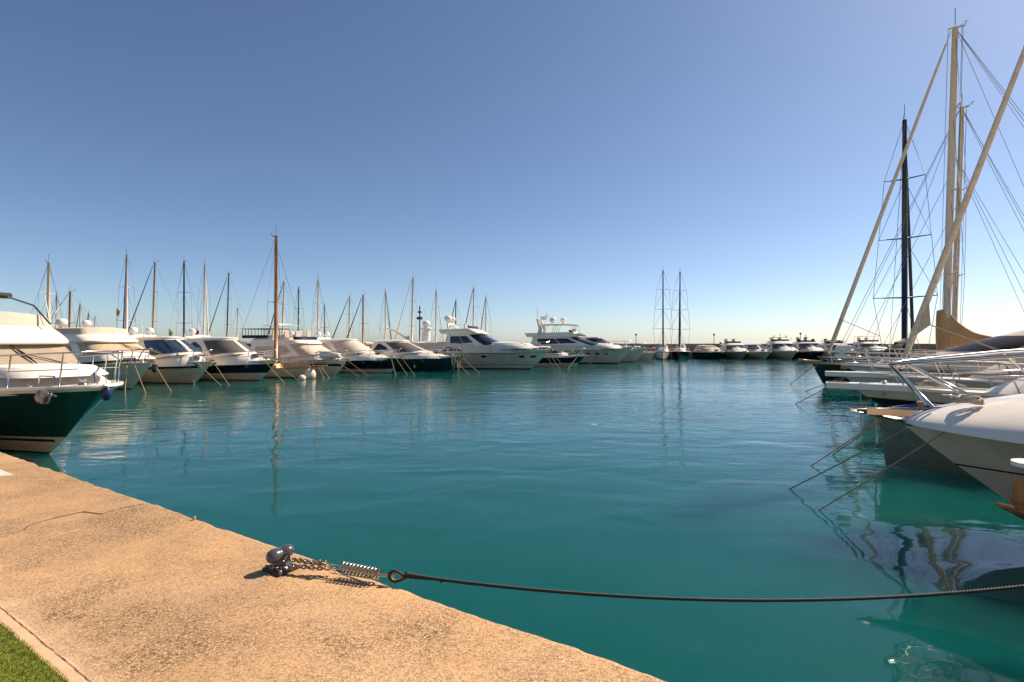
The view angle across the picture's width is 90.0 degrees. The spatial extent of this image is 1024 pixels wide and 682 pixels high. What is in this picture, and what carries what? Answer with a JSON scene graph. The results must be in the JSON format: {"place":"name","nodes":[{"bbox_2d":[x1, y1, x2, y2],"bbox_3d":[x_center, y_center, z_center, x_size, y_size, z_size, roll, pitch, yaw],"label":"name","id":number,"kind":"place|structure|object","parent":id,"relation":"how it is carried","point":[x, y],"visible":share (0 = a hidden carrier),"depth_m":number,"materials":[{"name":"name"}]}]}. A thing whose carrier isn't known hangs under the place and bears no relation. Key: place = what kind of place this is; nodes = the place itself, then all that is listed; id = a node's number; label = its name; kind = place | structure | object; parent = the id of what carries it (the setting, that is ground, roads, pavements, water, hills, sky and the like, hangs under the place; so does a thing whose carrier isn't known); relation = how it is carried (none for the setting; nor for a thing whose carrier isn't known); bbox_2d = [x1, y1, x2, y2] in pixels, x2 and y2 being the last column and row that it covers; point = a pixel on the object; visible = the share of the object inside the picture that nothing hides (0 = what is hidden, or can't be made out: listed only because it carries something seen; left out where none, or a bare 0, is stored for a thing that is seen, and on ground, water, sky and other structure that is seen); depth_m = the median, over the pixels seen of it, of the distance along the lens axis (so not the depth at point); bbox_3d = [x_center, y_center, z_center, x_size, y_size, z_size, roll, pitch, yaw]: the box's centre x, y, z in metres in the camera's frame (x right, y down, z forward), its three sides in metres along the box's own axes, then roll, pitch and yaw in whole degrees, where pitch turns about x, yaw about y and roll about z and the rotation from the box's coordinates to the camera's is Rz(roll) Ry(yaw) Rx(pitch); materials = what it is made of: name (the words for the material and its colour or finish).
{"place":"outdoors","nodes":[
{"label":"outdoors","id":0,"kind":"place"},
{"bbox_2d":[0,452,664,681],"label":"quay","id":1,"kind":"structure","parent":0,"point":[144,592],"depth_m":3.21,"materials":[{"name":"concrete"}]},
{"bbox_2d":[0,470,12,475],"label":"painted marking","id":2,"kind":"object","parent":1,"relation":"on","point":[3,473],"visible":1,"depth_m":6.55,"materials":[{"name":"white paint"}]},
{"bbox_2d":[0,622,68,681],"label":"turf","id":3,"kind":"structure","parent":1,"relation":"on","point":[20,661],"depth_m":2.68,"materials":[{"name":"green plant"}]},
{"bbox_2d":[0,603,93,681],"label":"curb","id":4,"kind":"structure","parent":1,"relation":"on","point":[73,674],"depth_m":2.82,"materials":[{"name":"beige concrete"}]},
{"bbox_2d":[0,607,91,681],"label":"quay crack","id":5,"kind":"object","parent":4,"relation":"on","point":[49,647],"visible":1,"depth_m":2.83,"materials":[{"name":"brown"}]},
{"bbox_2d":[23,504,140,529],"bbox_3d":[-4.229,1.696,4.939,0.261,0.001,1.103,0,0,33],"label":"quay crack","id":6,"kind":"object","parent":1,"relation":"on","point":[78,512],"visible":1,"depth_m":5.03,"materials":[{"name":"brown concrete"}]},
{"bbox_2d":[262,544,299,576],"bbox_3d":[-1.721,1.614,3.806,0.210,0.172,0.204,0,0,32],"label":"mooring bollard","id":7,"kind":"object","parent":1,"relation":"on","point":[276,556],"visible":0.97,"depth_m":3.77,"materials":[{"name":"metal"}]},
{"bbox_2d":[269,564,332,570],"bbox_3d":[-1.533,1.651,3.730,0.505,0.045,0.044,0,0,5],"label":"mooring chain","id":8,"kind":"object","parent":7,"relation":"attached to","point":[298,567],"visible":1,"depth_m":3.73,"materials":[{"name":"metal"}]},
{"bbox_2d":[282,556,325,565],"bbox_3d":[-1.559,1.631,3.789,0.465,0.065,0.118,0,0,12],"label":"mooring chain","id":9,"kind":"object","parent":7,"relation":"attached to","point":[305,561],"visible":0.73,"depth_m":3.75,"materials":[{"name":"metal"}]},
{"bbox_2d":[323,562,393,581],"bbox_3d":[-1.113,1.638,3.648,0.581,0.105,0.082,0,0,18],"label":"mooring spring","id":10,"kind":"object","parent":1,"relation":"on","point":[357,569],"visible":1,"depth_m":3.62,"materials":[{"name":"silver metal"}]},
{"bbox_2d":[388,570,1023,601],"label":"mooring rope","id":11,"kind":"object","parent":10,"relation":"attached to","point":[407,575],"visible":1,"depth_m":3.69,"materials":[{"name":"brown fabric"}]},
{"bbox_2d":[0,341,1023,681],"bbox_3d":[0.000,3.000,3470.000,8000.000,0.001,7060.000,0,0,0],"label":"water","id":12,"kind":"structure","parent":0,"point":[666,477],"depth_m":9.51,"materials":[{"name":"teal liquid"}]},
{"bbox_2d":[31,254,64,327],"bbox_3d":[-46.046,-2.573,50.332,10.500,11.866,2.489,0,0,23],"label":"sailing boat","id":13,"kind":"object","parent":12,"relation":"on","point":[48,268],"visible":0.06,"depth_m":49.91,"materials":[{"name":"beige metal"}]},
{"bbox_2d":[50,292,63,327],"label":"sailing boat","id":14,"kind":"object","parent":12,"relation":"on","point":[56,312],"visible":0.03,"depth_m":66.11,"materials":[{"name":"grey metal"}]},
{"bbox_2d":[0,287,123,453],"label":"motor yacht","id":15,"kind":"object","parent":12,"relation":"on","point":[51,387],"visible":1,"depth_m":13.12,"materials":[{"name":"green plastic"}]},
{"bbox_2d":[0,438,54,441],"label":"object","id":16,"kind":"structure","parent":15,"relation":"in","point":[16,439],"depth_m":13.41,"materials":[{"name":"paint"}]},
{"bbox_2d":[101,375,111,400],"bbox_3d":[-9.989,1.151,12.611,0.220,0.650,0.214,0,0,0],"label":"fender","id":17,"kind":"object","parent":15,"relation":"hanging from","point":[106,394],"visible":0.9,"depth_m":12.55,"materials":[{"name":"blue rubber"}]},
{"bbox_2d":[50,291,97,327],"bbox_3d":[-49.893,-1.484,58.799,2.489,9.687,10.500,0,0,20],"label":"sailing boat","id":18,"kind":"object","parent":12,"relation":"on","point":[69,313],"visible":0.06,"depth_m":57.98,"materials":[{"name":"brown"}]},
{"bbox_2d":[72,303,85,326],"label":"sailing boat","id":19,"kind":"object","parent":12,"relation":"on","point":[79,314],"visible":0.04,"depth_m":69.92,"materials":[{"name":"white metal"}]},
{"bbox_2d":[54,318,157,388],"bbox_3d":[-28.684,0.945,34.068,15.415,4.830,4.244,0,0,23],"label":"motor yacht","id":20,"kind":"object","parent":12,"relation":"on","point":[86,338],"visible":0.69,"depth_m":31.76,"materials":[{"name":"grey plastic"}]},
{"bbox_2d":[62,344,71,350],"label":"side window","id":21,"kind":"structure","parent":20,"relation":"in","point":[68,346],"depth_m":31.89,"materials":[{"name":"grey glass"}]},
{"bbox_2d":[151,363,156,372],"bbox_3d":[-22.113,1.540,31.652,0.300,0.850,0.292,0,0,0],"label":"fender","id":22,"kind":"object","parent":20,"relation":"hanging from","point":[153,370],"visible":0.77,"depth_m":31.54,"materials":[{"name":"blue rubber"}]},
{"bbox_2d":[117,247,135,333],"bbox_3d":[-45.626,-3.808,60.721,2.489,14.335,10.500,0,0,-32],"label":"sailing boat","id":23,"kind":"object","parent":12,"relation":"on","point":[125,320],"visible":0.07,"depth_m":59.92,"materials":[{"name":"white metal"}]},
{"bbox_2d":[116,308,119,327],"bbox_3d":[-43.890,-1.545,57.000,0.380,4.290,0.120,0,0,0],"label":"flag","id":24,"kind":"object","parent":23,"relation":"attached to","point":[117,312],"visible":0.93,"depth_m":56.98,"materials":[{"name":"fabric"}]},
{"bbox_2d":[128,262,186,334],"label":"sailing boat","id":25,"kind":"object","parent":12,"relation":"on","point":[153,310],"visible":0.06,"depth_m":74.01,"materials":[{"name":"beige metal"}]},
{"bbox_2d":[118,309,216,382],"bbox_3d":[-26.714,0.469,37.982,13.576,5.782,3.744,0,0,23],"label":"motor yacht","id":26,"kind":"object","parent":12,"relation":"on","point":[174,356],"visible":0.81,"depth_m":36.01,"materials":[{"name":"grey plastic"}]},
{"bbox_2d":[148,365,197,368],"bbox_3d":[-24.330,1.831,35.885,5.101,0.363,0.276,0,0,10],"label":"hull window","id":27,"kind":"structure","parent":26,"relation":"in","point":[175,367],"depth_m":35.70,"materials":[{"name":"black glass"}]},
{"bbox_2d":[168,261,203,336],"bbox_3d":[-38.512,-3.278,60.847,2.489,13.276,10.500,0,0,-5],"label":"sailing boat","id":28,"kind":"object","parent":12,"relation":"on","point":[183,292],"visible":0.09,"depth_m":59.95,"materials":[{"name":"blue metal"}]},
{"bbox_2d":[197,263,210,335],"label":"sailing boat","id":29,"kind":"object","parent":12,"relation":"on","point":[204,292],"visible":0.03,"depth_m":75.65,"materials":[{"name":"grey metal"}]},
{"bbox_2d":[209,273,250,336],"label":"sailing boat","id":30,"kind":"object","parent":12,"relation":"on","point":[228,298],"visible":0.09,"depth_m":86.06,"materials":[{"name":"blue metal"}]},
{"bbox_2d":[183,318,279,379],"bbox_3d":[-23.730,0.479,40.835,14.026,5.762,3.644,0,0,23],"label":"motor yacht","id":31,"kind":"object","parent":12,"relation":"on","point":[235,358],"visible":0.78,"depth_m":38.94,"materials":[{"name":"white plastic"}]},
{"bbox_2d":[191,342,202,351],"bbox_3d":[-24.722,0.579,39.906,2.304,1.018,0.306,0,0,23],"label":"side window","id":32,"kind":"structure","parent":31,"relation":"in","point":[194,344],"depth_m":39.80,"materials":[{"name":"blue glass"}]},
{"bbox_2d":[229,307,245,339],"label":"sailing boat","id":33,"kind":"object","parent":12,"relation":"on","point":[237,324],"visible":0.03,"depth_m":90.10,"materials":[{"name":"grey metal"}]},
{"bbox_2d":[242,328,283,340],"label":"motor yacht","id":34,"kind":"object","parent":12,"relation":"on","point":[261,337],"visible":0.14,"depth_m":58.58,"materials":[{"name":"grey"}]},
{"bbox_2d":[239,233,327,377],"bbox_3d":[-19.673,-3.120,42.511,11.103,12.960,1.808,0,0,23],"label":"sailing boat","id":35,"kind":"object","parent":12,"relation":"on","point":[280,372],"visible":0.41,"depth_m":42.39,"materials":[{"name":"brown wood"}]},
{"bbox_2d":[268,280,299,334],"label":"sailing boat","id":36,"kind":"object","parent":12,"relation":"on","point":[282,312],"visible":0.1,"depth_m":68.10,"materials":[{"name":"beige metal"}]},
{"bbox_2d":[264,324,310,339],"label":"motor yacht","id":37,"kind":"object","parent":12,"relation":"on","point":[308,333],"visible":0.09,"depth_m":55.59,"materials":[{"name":"grey"}]},
{"bbox_2d":[245,331,350,374],"bbox_3d":[-20.065,1.240,47.102,13.145,4.240,4.044,0,0,23],"label":"motor yacht","id":38,"kind":"object","parent":12,"relation":"on","point":[294,350],"visible":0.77,"depth_m":45.24,"materials":[{"name":"white plastic"}]},
{"bbox_2d":[255,346,272,352],"bbox_3d":[-22.467,0.850,46.501,2.422,0.797,0.134,0,0,24],"label":"side window","id":39,"kind":"structure","parent":38,"relation":"in","point":[257,348],"depth_m":46.60,"materials":[{"name":"grey glass"}]},
{"bbox_2d":[273,346,289,352],"bbox_3d":[-20.574,0.767,45.676,2.255,0.661,0.145,0,0,23],"label":"side window","id":40,"kind":"structure","parent":38,"relation":"in","point":[283,349],"depth_m":45.58,"materials":[{"name":"beige glass"}]},
{"bbox_2d":[310,364,340,365],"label":"hull window","id":41,"kind":"structure","parent":38,"relation":"in","point":[310,364],"depth_m":44.79,"materials":[{"name":"black glass"}]},
{"bbox_2d":[318,350,342,358],"bbox_3d":[-16.218,1.180,45.089,3.000,0.735,1.050,0,0,23],"label":"covered raft","id":42,"kind":"object","parent":38,"relation":"on","point":[333,355],"visible":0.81,"depth_m":44.52,"materials":[{"name":"white fabric"}]},
{"bbox_2d":[292,287,305,330],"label":"sailing boat","id":43,"kind":"object","parent":12,"relation":"on","point":[298,292],"visible":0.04,"depth_m":80.15,"materials":[{"name":"grey metal"}]},
{"bbox_2d":[298,375,305,379],"bbox_3d":[-16.364,2.870,39.896,0.600,0.500,0.591,0,0,0],"label":"buoy fender","id":44,"kind":"object","parent":12,"relation":"on","point":[301,377],"visible":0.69,"depth_m":39.69,"materials":[{"name":"white plastic"}]},
{"bbox_2d":[304,366,315,378],"bbox_3d":[-16.160,2.590,40.960,0.920,1.140,0.911,0,0,0],"label":"buoy fender","id":45,"kind":"object","parent":12,"relation":"on","point":[309,373],"visible":0.77,"depth_m":40.65,"materials":[{"name":"white plastic"}]},
{"bbox_2d":[311,278,326,331],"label":"sailing boat","id":46,"kind":"object","parent":12,"relation":"on","point":[317,290],"visible":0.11,"depth_m":65.94,"materials":[{"name":"grey metal"}]},
{"bbox_2d":[319,302,332,336],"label":"sailing boat","id":47,"kind":"object","parent":12,"relation":"on","point":[324,309],"visible":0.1,"depth_m":87.94,"materials":[{"name":"grey metal"}]},
{"bbox_2d":[332,291,369,347],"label":"sailing boat","id":48,"kind":"object","parent":12,"relation":"on","point":[349,319],"visible":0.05,"depth_m":79.95,"materials":[{"name":"brown"}]},
{"bbox_2d":[315,321,404,372],"bbox_3d":[-16.942,0.529,50.224,15.126,5.662,3.844,0,0,22],"label":"motor yacht","id":49,"kind":"object","parent":12,"relation":"on","point":[363,357],"visible":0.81,"depth_m":48.20,"materials":[{"name":"white plastic"}]},
{"bbox_2d":[321,343,331,350],"bbox_3d":[-18.176,0.647,49.308,2.305,0.972,0.321,0,0,22],"label":"side window","id":50,"kind":"structure","parent":49,"relation":"in","point":[323,344],"depth_m":49.13,"materials":[{"name":"grey glass"}]},
{"bbox_2d":[346,293,373,345],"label":"sailing boat","id":51,"kind":"object","parent":12,"relation":"on","point":[363,333],"visible":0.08,"depth_m":71.92,"materials":[{"name":"beige metal"}]},
{"bbox_2d":[379,289,391,339],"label":"sailing boat","id":52,"kind":"object","parent":12,"relation":"on","point":[385,334],"visible":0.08,"depth_m":85.93,"materials":[{"name":"brown"}]},
{"bbox_2d":[394,276,420,341],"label":"sailing boat","id":53,"kind":"object","parent":12,"relation":"on","point":[412,308],"visible":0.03,"depth_m":79.98,"materials":[{"name":"beige metal"}]},
{"bbox_2d":[370,340,463,370],"bbox_3d":[-12.312,1.608,53.771,16.276,3.504,4.144,0,0,22],"label":"motor yacht","id":54,"kind":"object","parent":12,"relation":"on","point":[423,359],"visible":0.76,"depth_m":51.58,"materials":[{"name":"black plastic"}]},
{"bbox_2d":[373,344,389,351],"bbox_3d":[-13.381,0.715,52.676,2.169,0.920,0.345,0,0,22],"label":"side window","id":55,"kind":"structure","parent":54,"relation":"in","point":[379,346],"depth_m":52.70,"materials":[{"name":"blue glass"}]},
{"bbox_2d":[428,290,443,341],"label":"sailing boat","id":56,"kind":"object","parent":12,"relation":"on","point":[436,298],"visible":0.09,"depth_m":86.92,"materials":[{"name":"grey metal"}]},
{"bbox_2d":[446,300,462,341],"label":"sailing boat","id":57,"kind":"object","parent":12,"relation":"on","point":[455,315],"visible":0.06,"depth_m":82.98,"materials":[{"name":"grey metal"}]},
{"bbox_2d":[386,306,552,368],"bbox_3d":[-6.019,-0.320,56.987,21.545,7.360,5.044,0,0,15],"label":"motor yacht","id":58,"kind":"object","parent":12,"relation":"on","point":[476,347],"visible":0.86,"depth_m":54.76,"materials":[{"name":"grey plastic"}]},
{"bbox_2d":[443,347,460,350],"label":"side window","id":59,"kind":"structure","parent":58,"relation":"in","point":[445,349],"depth_m":54.96,"materials":[{"name":"black glass"}]},
{"bbox_2d":[450,336,461,343],"bbox_3d":[-5.965,-0.060,55.039,1.493,0.919,0.160,0,0,17],"label":"side window","id":60,"kind":"structure","parent":58,"relation":"in","point":[453,339],"depth_m":55.06,"materials":[{"name":"black glass"}]},
{"bbox_2d":[460,336,472,342],"bbox_3d":[-4.866,-0.136,54.720,1.631,0.791,0.157,0,0,16],"label":"side window","id":61,"kind":"structure","parent":58,"relation":"in","point":[465,339],"depth_m":54.72,"materials":[{"name":"black glass"}]},
{"bbox_2d":[465,285,480,325],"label":"sailing boat","id":62,"kind":"object","parent":12,"relation":"on","point":[473,291],"visible":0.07,"depth_m":89.00,"materials":[{"name":"grey metal"}]},
{"bbox_2d":[480,296,492,332],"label":"sailing boat","id":63,"kind":"object","parent":12,"relation":"on","point":[485,315],"visible":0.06,"depth_m":84.01,"materials":[{"name":"grey metal"}]},
{"bbox_2d":[524,346,587,366],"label":"motor yacht","id":64,"kind":"object","parent":12,"relation":"on","point":[566,359],"visible":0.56,"depth_m":58.95,"materials":[{"name":"white plastic"}]},
{"bbox_2d":[525,308,633,363],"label":"motor yacht","id":65,"kind":"object","parent":12,"relation":"on","point":[596,352],"visible":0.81,"depth_m":68.11,"materials":[{"name":"grey plastic"}]},
{"bbox_2d":[537,339,558,343],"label":"side window","id":66,"kind":"structure","parent":65,"relation":"in","point":[541,341],"depth_m":68.73,"materials":[{"name":"black glass"}]},
{"bbox_2d":[556,338,575,343],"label":"side window","id":67,"kind":"structure","parent":65,"relation":"in","point":[561,340],"depth_m":68.11,"materials":[{"name":"black glass"}]},
{"bbox_2d":[571,327,647,361],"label":"motor yacht","id":68,"kind":"object","parent":12,"relation":"on","point":[633,354],"visible":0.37,"depth_m":72.98,"materials":[{"name":"grey plastic"}]},
{"bbox_2d":[626,346,655,359],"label":"motor yacht","id":69,"kind":"object","parent":12,"relation":"on","point":[643,356],"visible":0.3,"depth_m":79.01,"materials":[{"name":"white plastic"}]},
{"bbox_2d":[653,270,672,358],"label":"sailing boat","id":70,"kind":"object","parent":12,"relation":"on","point":[662,351],"visible":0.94,"depth_m":85.76,"materials":[{"name":"white metal"}]},
{"bbox_2d":[670,271,689,358],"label":"sailing boat","id":71,"kind":"object","parent":12,"relation":"on","point":[680,351],"visible":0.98,"depth_m":86.18,"materials":[{"name":"black plastic"}]},
{"bbox_2d":[691,345,723,358],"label":"motor yacht","id":72,"kind":"object","parent":12,"relation":"on","point":[708,351],"visible":0.96,"depth_m":86.73,"materials":[{"name":"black plastic"}]},
{"bbox_2d":[718,339,748,358],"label":"motor yacht","id":73,"kind":"object","parent":12,"relation":"on","point":[733,349],"visible":0.91,"depth_m":86.32,"materials":[{"name":"white plastic"}]},
{"bbox_2d":[744,344,770,358],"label":"motor yacht","id":74,"kind":"object","parent":12,"relation":"on","point":[758,351],"visible":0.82,"depth_m":85.99,"materials":[{"name":"white plastic"}]},
{"bbox_2d":[765,333,797,358],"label":"motor yacht","id":75,"kind":"object","parent":12,"relation":"on","point":[783,348],"visible":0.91,"depth_m":86.39,"materials":[{"name":"white plastic"}]},
{"bbox_2d":[792,335,825,358],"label":"motor yacht","id":76,"kind":"object","parent":12,"relation":"on","point":[810,349],"visible":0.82,"depth_m":86.25,"materials":[{"name":"white plastic"}]},
{"bbox_2d":[819,339,855,358],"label":"motor yacht","id":77,"kind":"object","parent":12,"relation":"on","point":[826,343],"visible":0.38,"depth_m":87.11,"materials":[{"name":"white plastic"}]},
{"bbox_2d":[850,336,891,357],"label":"motor yacht","id":78,"kind":"object","parent":12,"relation":"on","point":[867,343],"visible":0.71,"depth_m":86.78,"materials":[{"name":"white plastic"}]},
{"bbox_2d":[841,353,920,369],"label":"sailing yacht","id":79,"kind":"object","parent":12,"relation":"on","point":[844,367],"visible":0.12,"depth_m":28.32,"materials":[{"name":"silver metal"}]},
{"bbox_2d":[868,105,937,362],"bbox_3d":[31.505,-8.014,41.281,4.236,22.749,14.000,0,0,44],"label":"sailing boat","id":80,"kind":"object","parent":12,"relation":"on","point":[906,237],"visible":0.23,"depth_m":41.87,"materials":[{"name":"black metal"}]},
{"bbox_2d":[797,8,1023,383],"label":"sailing yacht","id":81,"kind":"object","parent":12,"relation":"on","point":[947,321],"visible":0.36,"depth_m":31.01,"materials":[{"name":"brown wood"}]},
{"bbox_2d":[824,46,1023,388],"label":"sailing yacht","id":82,"kind":"object","parent":12,"relation":"on","point":[922,322],"visible":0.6,"depth_m":19.20,"materials":[{"name":"silver metal"}]},
{"bbox_2d":[796,377,845,403],"bbox_3d":[13.693,2.259,22.870,0.036,1.916,3.898,0,0,-8],"label":"mooring line","id":83,"kind":"object","parent":82,"relation":"attached to","point":[818,392],"visible":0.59,"depth_m":23.01,"materials":[{"name":"fabric"}]},
{"bbox_2d":[825,345,1023,407],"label":"motor yacht","id":84,"kind":"object","parent":12,"relation":"on","point":[897,394],"visible":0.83,"depth_m":15.43,"materials":[{"name":"white plastic"}]},
{"bbox_2d":[860,383,861,436],"bbox_3d":[10.882,2.200,15.968,0.054,1.800,0.028,0,0,0],"label":"mooring line","id":85,"kind":"object","parent":84,"relation":"hanging from","point":[860,413],"visible":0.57,"depth_m":15.96,"materials":[{"name":"fabric"}]},
{"bbox_2d":[916,380,966,386],"bbox_3d":[12.596,1.247,15.049,1.103,0.172,0.600,0,0,28],"label":"rope coil","id":86,"kind":"object","parent":84,"relation":"on","point":[929,383],"visible":0.64,"depth_m":14.96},
{"bbox_2d":[877,401,971,475],"bbox_3d":[11.847,2.380,10.913,6.665,1.960,2.000,0,0,28],"label":"motor yacht","id":87,"kind":"object","parent":12,"relation":"on","point":[902,444],"visible":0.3,"depth_m":12.04,"materials":[{"name":"grey plastic"}]},
{"bbox_2d":[810,418,880,465],"bbox_3d":[7.971,2.450,12.285,2.068,1.419,0.028,0,0,0],"label":"mooring line","id":88,"kind":"object","parent":87,"relation":"attached to","point":[846,441],"visible":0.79,"depth_m":12.28,"materials":[{"name":"fabric"}]},
{"bbox_2d":[832,424,874,454],"bbox_3d":[8.711,2.513,13.050,0.028,1.256,1.304,0,0,-33],"label":"mooring line","id":89,"kind":"object","parent":87,"relation":"attached to","point":[854,439],"visible":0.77,"depth_m":13.03,"materials":[{"name":"fabric"}]},
{"bbox_2d":[875,404,877,442],"bbox_3d":[8.900,2.025,12.505,0.072,0.951,0.245,0,0,36],"label":"rope coil","id":90,"kind":"object","parent":87,"relation":"hanging from","point":[876,433],"visible":0.82,"depth_m":12.47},
{"bbox_2d":[832,101,1023,363],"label":"sailing boat","id":91,"kind":"object","parent":12,"relation":"on","point":[963,113],"visible":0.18,"depth_m":32.78,"materials":[{"name":"beige metal"}]},
{"bbox_2d":[846,330,1023,376],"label":"motor yacht","id":92,"kind":"object","parent":12,"relation":"on","point":[1013,340],"visible":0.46,"depth_m":22.05,"materials":[{"name":"grey"}]},
{"bbox_2d":[850,349,1023,502],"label":"motor yacht","id":93,"kind":"object","parent":12,"relation":"on","point":[984,444],"visible":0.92,"depth_m":7.95,"materials":[{"name":"grey plastic"}]},
{"bbox_2d":[789,427,907,488],"bbox_3d":[6.271,2.222,9.616,0.028,1.999,2.576,0,0,-41],"label":"mooring line","id":94,"kind":"object","parent":93,"relation":"attached to","point":[850,457],"visible":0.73,"depth_m":9.55,"materials":[{"name":"fabric"}]},
{"bbox_2d":[819,431,944,509],"bbox_3d":[6.140,2.183,8.548,2.263,2.094,0.024,0,0,38],"label":"mooring line","id":95,"kind":"object","parent":93,"relation":"attached to","point":[883,470],"visible":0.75,"depth_m":8.50,"materials":[{"name":"fabric"}]},
{"bbox_2d":[953,394,984,404],"bbox_3d":[7.050,0.904,7.898,0.375,0.146,0.238,0,0,28],"label":"rope coil","id":96,"kind":"object","parent":93,"relation":"attached to","point":[961,398],"visible":0.97,"depth_m":7.82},
{"bbox_2d":[995,458,1023,519],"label":"motor yacht","id":97,"kind":"object","parent":12,"relation":"on","point":[1016,497],"visible":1,"depth_m":5.38,"materials":[{"name":"brown"}]},
{"bbox_2d":[0,0,1023,340],"label":"sky","id":98,"kind":"structure","parent":0,"point":[554,157],"materials":[{"name":"blue"}]},
{"bbox_2d":[649,352,936,357],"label":"breakwater quay","id":99,"kind":"structure","parent":0,"point":[689,356],"depth_m":93.00,"materials":[{"name":"grey concrete"}]},
{"bbox_2d":[365,343,941,351],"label":"breakwater wall","id":100,"kind":"structure","parent":99,"relation":"on","point":[689,347],"depth_m":97.09,"materials":[{"name":"stone"}]}
]}

